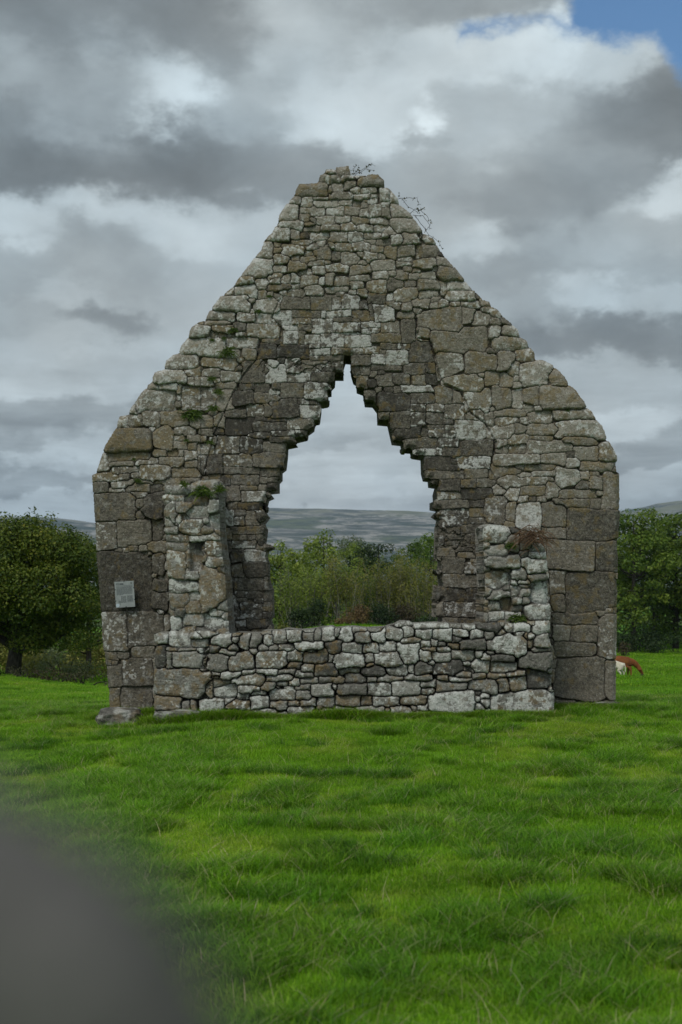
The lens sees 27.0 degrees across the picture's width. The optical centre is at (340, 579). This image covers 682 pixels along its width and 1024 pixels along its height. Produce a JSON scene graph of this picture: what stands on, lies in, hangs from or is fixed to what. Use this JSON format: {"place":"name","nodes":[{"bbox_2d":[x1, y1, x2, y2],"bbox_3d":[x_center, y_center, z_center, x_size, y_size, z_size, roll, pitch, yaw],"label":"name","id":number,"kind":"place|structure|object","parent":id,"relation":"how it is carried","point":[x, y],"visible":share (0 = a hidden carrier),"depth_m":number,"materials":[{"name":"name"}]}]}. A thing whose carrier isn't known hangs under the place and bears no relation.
{"place":"outdoors","nodes":[
{"label":"outdoors","id":0,"kind":"place"},
{"bbox_2d":[0,501,681,586],"bbox_3d":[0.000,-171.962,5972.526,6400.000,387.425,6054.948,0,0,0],"label":"hills","id":1,"kind":"structure","parent":0,"point":[292,528],"depth_m":5121.19,"materials":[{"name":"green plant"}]},
{"bbox_2d":[0,587,681,1023],"bbox_3d":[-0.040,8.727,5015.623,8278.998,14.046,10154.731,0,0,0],"label":"ground","id":2,"kind":"structure","parent":0,"point":[580,931],"depth_m":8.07,"materials":[{"name":"green plant"}]},
{"bbox_2d":[2,665,43,676],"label":"scrub bush","id":3,"kind":"object","parent":2,"relation":"on","point":[19,674],"visible":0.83,"depth_m":49.67,"materials":[{"name":"green plant"}]},
{"bbox_2d":[0,643,56,671],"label":"hedge bush","id":4,"kind":"object","parent":2,"relation":"on","point":[3,652],"visible":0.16,"depth_m":77.34,"materials":[{"name":"green plant"}]},
{"bbox_2d":[4,652,54,672],"bbox_3d":[-12.675,3.485,57.892,2.014,1.354,1.738,0,0,0],"label":"scrub bush","id":5,"kind":"object","parent":2,"relation":"on","point":[31,664],"visible":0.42,"depth_m":57.87,"materials":[{"name":"green plant"}]},
{"bbox_2d":[24,641,77,673],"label":"hedge bush","id":6,"kind":"object","parent":2,"relation":"on","point":[51,649],"visible":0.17,"depth_m":79.00,"materials":[{"name":"green plant"}]},
{"bbox_2d":[0,506,102,674],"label":"ash tree","id":7,"kind":"object","parent":2,"relation":"on","point":[34,553],"visible":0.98,"depth_m":50.95,"materials":[{"name":"green plant"}]},
{"bbox_2d":[26,664,77,681],"bbox_3d":[-10.087,3.381,49.600,1.789,0.855,1.452,0,0,-32],"label":"scrub bush","id":8,"kind":"object","parent":2,"relation":"on","point":[42,677],"visible":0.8,"depth_m":49.48,"materials":[{"name":"green plant"}]},
{"bbox_2d":[25,648,101,675],"bbox_3d":[-10.831,3.382,55.934,3.006,1.494,2.292,0,0,0],"label":"scrub bush","id":9,"kind":"object","parent":2,"relation":"on","point":[72,669],"visible":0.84,"depth_m":55.91,"materials":[{"name":"green plant"}]},
{"bbox_2d":[49,668,108,685],"bbox_3d":[-8.949,3.467,49.277,2.230,0.845,1.272,0,0,16],"label":"scrub bush","id":10,"kind":"object","parent":2,"relation":"on","point":[80,678],"visible":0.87,"depth_m":49.10,"materials":[{"name":"green plant"}]},
{"bbox_2d":[57,629,106,673],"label":"hedge bush","id":11,"kind":"object","parent":2,"relation":"on","point":[99,655],"visible":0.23,"depth_m":78.15,"materials":[{"name":"green plant"}]},
{"bbox_2d":[63,541,102,674],"bbox_3d":[-10.655,1.403,59.900,3.778,6.214,2.836,0,0,0],"label":"hedge tree","id":12,"kind":"object","parent":2,"relation":"on","point":[88,653],"visible":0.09,"depth_m":59.84,"materials":[{"name":"green plant"}]},
{"bbox_2d":[68,658,106,677],"bbox_3d":[-9.616,3.638,56.930,2.688,1.328,1.848,0,0,0],"label":"scrub bush","id":13,"kind":"object","parent":2,"relation":"on","point":[101,669],"visible":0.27,"depth_m":56.63,"materials":[{"name":"green plant"}]},
{"bbox_2d":[0,788,237,1023],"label":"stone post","id":14,"kind":"object","parent":2,"relation":"on","point":[92,931],"visible":1,"depth_m":0.16,"materials":[{"name":"grey stone"}]},
{"bbox_2d":[95,707,144,724],"bbox_3d":[-2.916,1.833,18.844,0.651,0.307,0.686,0,0,0],"label":"foundation stone","id":15,"kind":"object","parent":2,"relation":"on","point":[108,715],"visible":0.59,"depth_m":18.55,"materials":[{"name":"grey stone"}]},
{"bbox_2d":[154,709,201,722],"bbox_3d":[-2.071,1.804,18.393,0.714,0.268,0.436,0,0,0],"label":"foundation stone","id":16,"kind":"object","parent":2,"relation":"on","point":[177,712],"visible":0.34,"depth_m":18.24,"materials":[{"name":"grey stone"}]},
{"bbox_2d":[275,623,300,628],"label":"scrub thicket bush","id":17,"kind":"object","parent":2,"relation":"on","point":[280,627],"visible":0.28,"depth_m":94.79,"materials":[{"name":"green plant"}]},
{"bbox_2d":[268,539,309,628],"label":"distant tree","id":18,"kind":"object","parent":2,"relation":"on","point":[295,556],"visible":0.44,"depth_m":103.70,"materials":[{"name":"green plant"}]},
{"bbox_2d":[273,558,318,628],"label":"sapling thicket","id":19,"kind":"object","parent":2,"relation":"on","point":[288,605],"visible":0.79,"depth_m":99.39,"materials":[{"name":"green plant"}]},
{"bbox_2d":[281,606,313,628],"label":"scrub thicket bush","id":20,"kind":"object","parent":2,"relation":"on","point":[295,615],"visible":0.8,"depth_m":95.74,"materials":[{"name":"green plant"}]},
{"bbox_2d":[270,551,330,627],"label":"distant tree","id":21,"kind":"object","parent":2,"relation":"on","point":[275,621],"visible":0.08,"depth_m":127.30,"materials":[{"name":"green plant"}]},
{"bbox_2d":[302,597,330,626],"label":"scrub thicket bush","id":22,"kind":"object","parent":2,"relation":"on","point":[316,611],"visible":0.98,"depth_m":94.79,"materials":[{"name":"green plant"}]},
{"bbox_2d":[296,556,346,625],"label":"sapling thicket","id":23,"kind":"object","parent":2,"relation":"on","point":[311,591],"visible":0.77,"depth_m":98.38,"materials":[{"name":"green plant"}]},
{"bbox_2d":[286,528,363,625],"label":"distant tree","id":24,"kind":"object","parent":2,"relation":"on","point":[315,545],"visible":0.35,"depth_m":104.85,"materials":[{"name":"green plant"}]},
{"bbox_2d":[320,616,338,625],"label":"scrub thicket bush","id":25,"kind":"object","parent":2,"relation":"on","point":[325,621],"visible":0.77,"depth_m":94.36,"materials":[{"name":"green plant"}]},
{"bbox_2d":[321,533,338,624],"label":"distant tree","id":26,"kind":"object","parent":2,"relation":"on","point":[328,555],"visible":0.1,"depth_m":147.96,"materials":[{"name":"green plant"}]},
{"bbox_2d":[331,614,355,624],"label":"scrub thicket bush","id":27,"kind":"object","parent":2,"relation":"on","point":[343,619],"visible":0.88,"depth_m":93.67,"materials":[{"name":"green plant"}]},
{"bbox_2d":[318,552,375,622],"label":"sapling thicket","id":28,"kind":"object","parent":2,"relation":"on","point":[347,592],"visible":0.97,"depth_m":98.72,"materials":[{"name":"green plant"}]},
{"bbox_2d":[333,535,367,611],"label":"distant tree","id":29,"kind":"object","parent":2,"relation":"on","point":[342,545],"visible":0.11,"depth_m":189.41,"materials":[{"name":"green plant"}]},
{"bbox_2d":[154,620,554,713],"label":"stone parapet","id":30,"kind":"structure","parent":2,"relation":"on","point":[408,666],"depth_m":18.48,"materials":[{"name":"grey stone"}]},
{"bbox_2d":[162,479,234,647],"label":"broken pier","id":31,"kind":"structure","parent":30,"relation":"on","point":[200,582],"depth_m":18.62,"materials":[{"name":"stone"}]},
{"bbox_2d":[178,480,189,488],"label":"moss tuft","id":32,"kind":"object","parent":31,"relation":"attached to","point":[182,483],"visible":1,"depth_m":18.55,"materials":[{"name":"green plant"}]},
{"bbox_2d":[186,485,215,502],"bbox_3d":[-1.819,-1.121,18.555,0.404,0.250,0.111,0,0,0],"label":"moss tuft","id":33,"kind":"object","parent":31,"relation":"attached to","point":[202,491],"visible":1,"depth_m":18.53,"materials":[{"name":"green plant"}]},
{"bbox_2d":[212,483,228,493],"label":"moss tuft","id":34,"kind":"object","parent":31,"relation":"attached to","point":[218,488],"visible":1,"depth_m":18.55,"materials":[{"name":"green plant"}]},
{"bbox_2d":[475,524,550,640],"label":"broken pier","id":35,"kind":"structure","parent":30,"relation":"on","point":[511,582],"depth_m":18.61,"materials":[{"name":"stone"}]},
{"bbox_2d":[502,541,517,549],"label":"moss tuft","id":36,"kind":"object","parent":35,"relation":"attached to","point":[509,545],"visible":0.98,"depth_m":18.54,"materials":[{"name":"green plant"}]},
{"bbox_2d":[505,612,527,623],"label":"moss tuft","id":37,"kind":"object","parent":35,"relation":"attached to","point":[516,618],"visible":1,"depth_m":18.54,"materials":[{"name":"green plant"}]},
{"bbox_2d":[506,521,558,557],"bbox_3d":[2.470,-0.513,18.447,0.720,0.507,0.186,0,0,0],"label":"dead grass clump","id":38,"kind":"object","parent":35,"relation":"attached to","point":[532,536],"visible":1,"depth_m":18.43,"materials":[{"name":"brown plant"}]},
{"bbox_2d":[337,604,372,624],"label":"scrub thicket bush","id":39,"kind":"object","parent":2,"relation":"on","point":[359,614],"visible":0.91,"depth_m":94.75,"materials":[{"name":"brown plant"}]},
{"bbox_2d":[92,166,619,708],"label":"stone gable","id":40,"kind":"structure","parent":2,"relation":"on","point":[466,394],"depth_m":19.70,"materials":[{"name":"stone"}]},
{"bbox_2d":[114,581,134,607],"bbox_3d":[-2.982,0.196,19.616,0.266,0.360,0.010,-4,0,0],"label":"notice plate","id":41,"kind":"object","parent":40,"relation":"attached to","point":[124,594],"visible":1,"depth_m":19.61,"materials":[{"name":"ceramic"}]},
{"bbox_2d":[177,406,205,421],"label":"fern tuft","id":42,"kind":"object","parent":40,"relation":"attached to","point":[191,414],"visible":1,"depth_m":19.63,"materials":[{"name":"green plant"}]},
{"bbox_2d":[204,439,213,444],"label":"fern tuft","id":43,"kind":"object","parent":40,"relation":"attached to","point":[209,441],"visible":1,"depth_m":19.65,"materials":[{"name":"green plant"}]},
{"bbox_2d":[206,375,218,382],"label":"fern tuft","id":44,"kind":"object","parent":40,"relation":"attached to","point":[211,378],"visible":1,"depth_m":19.65,"materials":[{"name":"green plant"}]},
{"bbox_2d":[206,405,220,411],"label":"fern tuft","id":45,"kind":"object","parent":40,"relation":"attached to","point":[213,408],"visible":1,"depth_m":19.65,"materials":[{"name":"green plant"}]},
{"bbox_2d":[212,388,224,395],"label":"fern tuft","id":46,"kind":"object","parent":40,"relation":"attached to","point":[218,391],"visible":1,"depth_m":19.65,"materials":[{"name":"green plant"}]},
{"bbox_2d":[215,346,239,357],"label":"fern tuft","id":47,"kind":"object","parent":40,"relation":"attached to","point":[228,351],"visible":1,"depth_m":19.64,"materials":[{"name":"green plant"}]},
{"bbox_2d":[227,326,243,332],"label":"fern tuft","id":48,"kind":"object","parent":40,"relation":"attached to","point":[233,329],"visible":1,"depth_m":19.65,"materials":[{"name":"green plant"}]},
{"bbox_2d":[352,163,373,175],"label":"wiry plant","id":49,"kind":"object","parent":40,"relation":"on","point":[362,169],"visible":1,"depth_m":19.98,"materials":[{"name":"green plant"}]},
{"bbox_2d":[398,193,442,248],"bbox_3d":[1.123,-5.062,19.993,0.639,0.819,0.170,0,0,0],"label":"wiry plant","id":50,"kind":"object","parent":40,"relation":"on","point":[417,208],"visible":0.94,"depth_m":19.99,"materials":[{"name":"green plant"}]},
{"bbox_2d":[333,541,385,623],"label":"distant tree","id":51,"kind":"object","parent":2,"relation":"on","point":[353,549],"visible":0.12,"depth_m":149.74,"materials":[{"name":"green plant"}]},
{"bbox_2d":[340,562,394,623],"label":"sapling thicket","id":52,"kind":"object","parent":2,"relation":"on","point":[366,596],"visible":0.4,"depth_m":102.11,"materials":[{"name":"green plant"}]},
{"bbox_2d":[345,541,419,623],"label":"distant tree","id":53,"kind":"object","parent":2,"relation":"on","point":[369,550],"visible":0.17,"depth_m":121.55,"materials":[{"name":"green plant"}]},
{"bbox_2d":[367,602,401,625],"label":"scrub thicket bush","id":54,"kind":"object","parent":2,"relation":"on","point":[380,614],"visible":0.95,"depth_m":94.73,"materials":[{"name":"green plant"}]},
{"bbox_2d":[361,551,413,622],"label":"sapling thicket","id":55,"kind":"object","parent":2,"relation":"on","point":[380,591],"visible":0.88,"depth_m":99.91,"materials":[{"name":"green plant"}]},
{"bbox_2d":[385,601,423,624],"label":"scrub thicket bush","id":56,"kind":"object","parent":2,"relation":"on","point":[402,611],"visible":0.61,"depth_m":95.81,"materials":[{"name":"green plant"}]},
{"bbox_2d":[382,546,428,621],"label":"sapling thicket","id":57,"kind":"object","parent":2,"relation":"on","point":[397,562],"visible":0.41,"depth_m":101.10,"materials":[{"name":"green plant"}]},
{"bbox_2d":[383,539,436,621],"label":"distant tree","id":58,"kind":"object","parent":2,"relation":"on","point":[416,545],"visible":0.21,"depth_m":125.48,"materials":[{"name":"green plant"}]},
{"bbox_2d":[393,555,437,618],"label":"sapling thicket","id":59,"kind":"object","parent":2,"relation":"on","point":[428,607],"visible":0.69,"depth_m":98.78,"materials":[{"name":"green plant"}]},
{"bbox_2d":[398,533,435,620],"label":"distant tree","id":60,"kind":"object","parent":2,"relation":"on","point":[430,542],"visible":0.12,"depth_m":104.74,"materials":[{"name":"green plant"}]},
{"bbox_2d":[403,532,437,620],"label":"distant tree","id":61,"kind":"object","parent":2,"relation":"on","point":[423,558],"visible":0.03,"depth_m":139.82,"materials":[{"name":"green plant"}]},
{"bbox_2d":[409,542,436,593],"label":"sapling thicket","id":62,"kind":"object","parent":2,"relation":"on","point":[428,560],"visible":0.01,"depth_m":108.68,"materials":[{"name":"green plant"}]},
{"bbox_2d":[412,613,436,621],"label":"scrub thicket bush","id":63,"kind":"object","parent":2,"relation":"on","point":[422,618],"visible":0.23,"depth_m":94.79,"materials":[{"name":"green plant"}]},
{"bbox_2d":[596,701,619,704],"bbox_3d":[3.667,1.729,19.599,0.365,0.110,0.262,0,0,0],"label":"foundation stone","id":64,"kind":"object","parent":2,"relation":"on","point":[605,702],"visible":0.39,"depth_m":19.53,"materials":[{"name":"grey stone"}]},
{"bbox_2d":[616,661,625,674],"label":"cow","id":65,"kind":"object","parent":2,"relation":"on","point":[620,666],"visible":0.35,"depth_m":83.11},
{"bbox_2d":[616,641,632,655],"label":"undergrowth bush","id":66,"kind":"object","parent":2,"relation":"on","point":[624,648],"visible":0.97,"depth_m":118.88,"materials":[{"name":"green plant"}]},
{"bbox_2d":[617,535,637,603],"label":"broadleaf tree","id":67,"kind":"object","parent":2,"relation":"on","point":[621,571],"visible":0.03,"depth_m":134.71,"materials":[{"name":"green plant"}]},
{"bbox_2d":[615,656,643,674],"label":"cow","id":68,"kind":"object","parent":2,"relation":"on","point":[628,662],"visible":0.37,"depth_m":85.74},
{"bbox_2d":[616,628,644,651],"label":"undergrowth bush","id":69,"kind":"object","parent":2,"relation":"on","point":[623,637],"visible":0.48,"depth_m":124.65,"materials":[{"name":"green plant"}]},
{"bbox_2d":[617,614,668,644],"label":"undergrowth bush","id":70,"kind":"object","parent":2,"relation":"on","point":[640,628],"visible":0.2,"depth_m":140.00,"materials":[{"name":"green plant"}]},
{"bbox_2d":[617,626,673,652],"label":"undergrowth bush","id":71,"kind":"object","parent":2,"relation":"on","point":[651,643],"visible":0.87,"depth_m":124.46,"materials":[{"name":"green plant"}]},
{"bbox_2d":[616,507,681,650],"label":"broadleaf tree","id":72,"kind":"object","parent":2,"relation":"on","point":[632,592],"visible":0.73,"depth_m":127.14,"materials":[{"name":"green plant"}]},
{"bbox_2d":[619,512,681,648],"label":"broadleaf tree","id":73,"kind":"object","parent":2,"relation":"on","point":[674,625],"visible":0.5,"depth_m":131.34,"materials":[{"name":"green plant"}]},
{"bbox_2d":[620,511,681,626],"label":"broadleaf tree","id":74,"kind":"object","parent":2,"relation":"on","point":[653,618],"visible":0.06,"depth_m":141.44,"materials":[{"name":"green plant"}]},
{"bbox_2d":[637,618,681,644],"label":"undergrowth bush","id":75,"kind":"object","parent":2,"relation":"on","point":[659,634],"visible":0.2,"depth_m":140.46,"materials":[{"name":"green plant"}]},
{"bbox_2d":[641,630,681,652],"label":"undergrowth bush","id":76,"kind":"object","parent":2,"relation":"on","point":[674,639],"visible":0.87,"depth_m":124.01,"materials":[{"name":"green plant"}]},
{"bbox_2d":[661,531,681,617],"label":"broadleaf tree","id":77,"kind":"object","parent":2,"relation":"on","point":[679,571],"visible":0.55,"depth_m":129.85,"materials":[{"name":"green plant"}]},
{"bbox_2d":[0,0,681,522],"label":"sky","id":78,"kind":"structure","parent":0,"point":[151,150],"materials":[{"name":"grey"}]}
]}

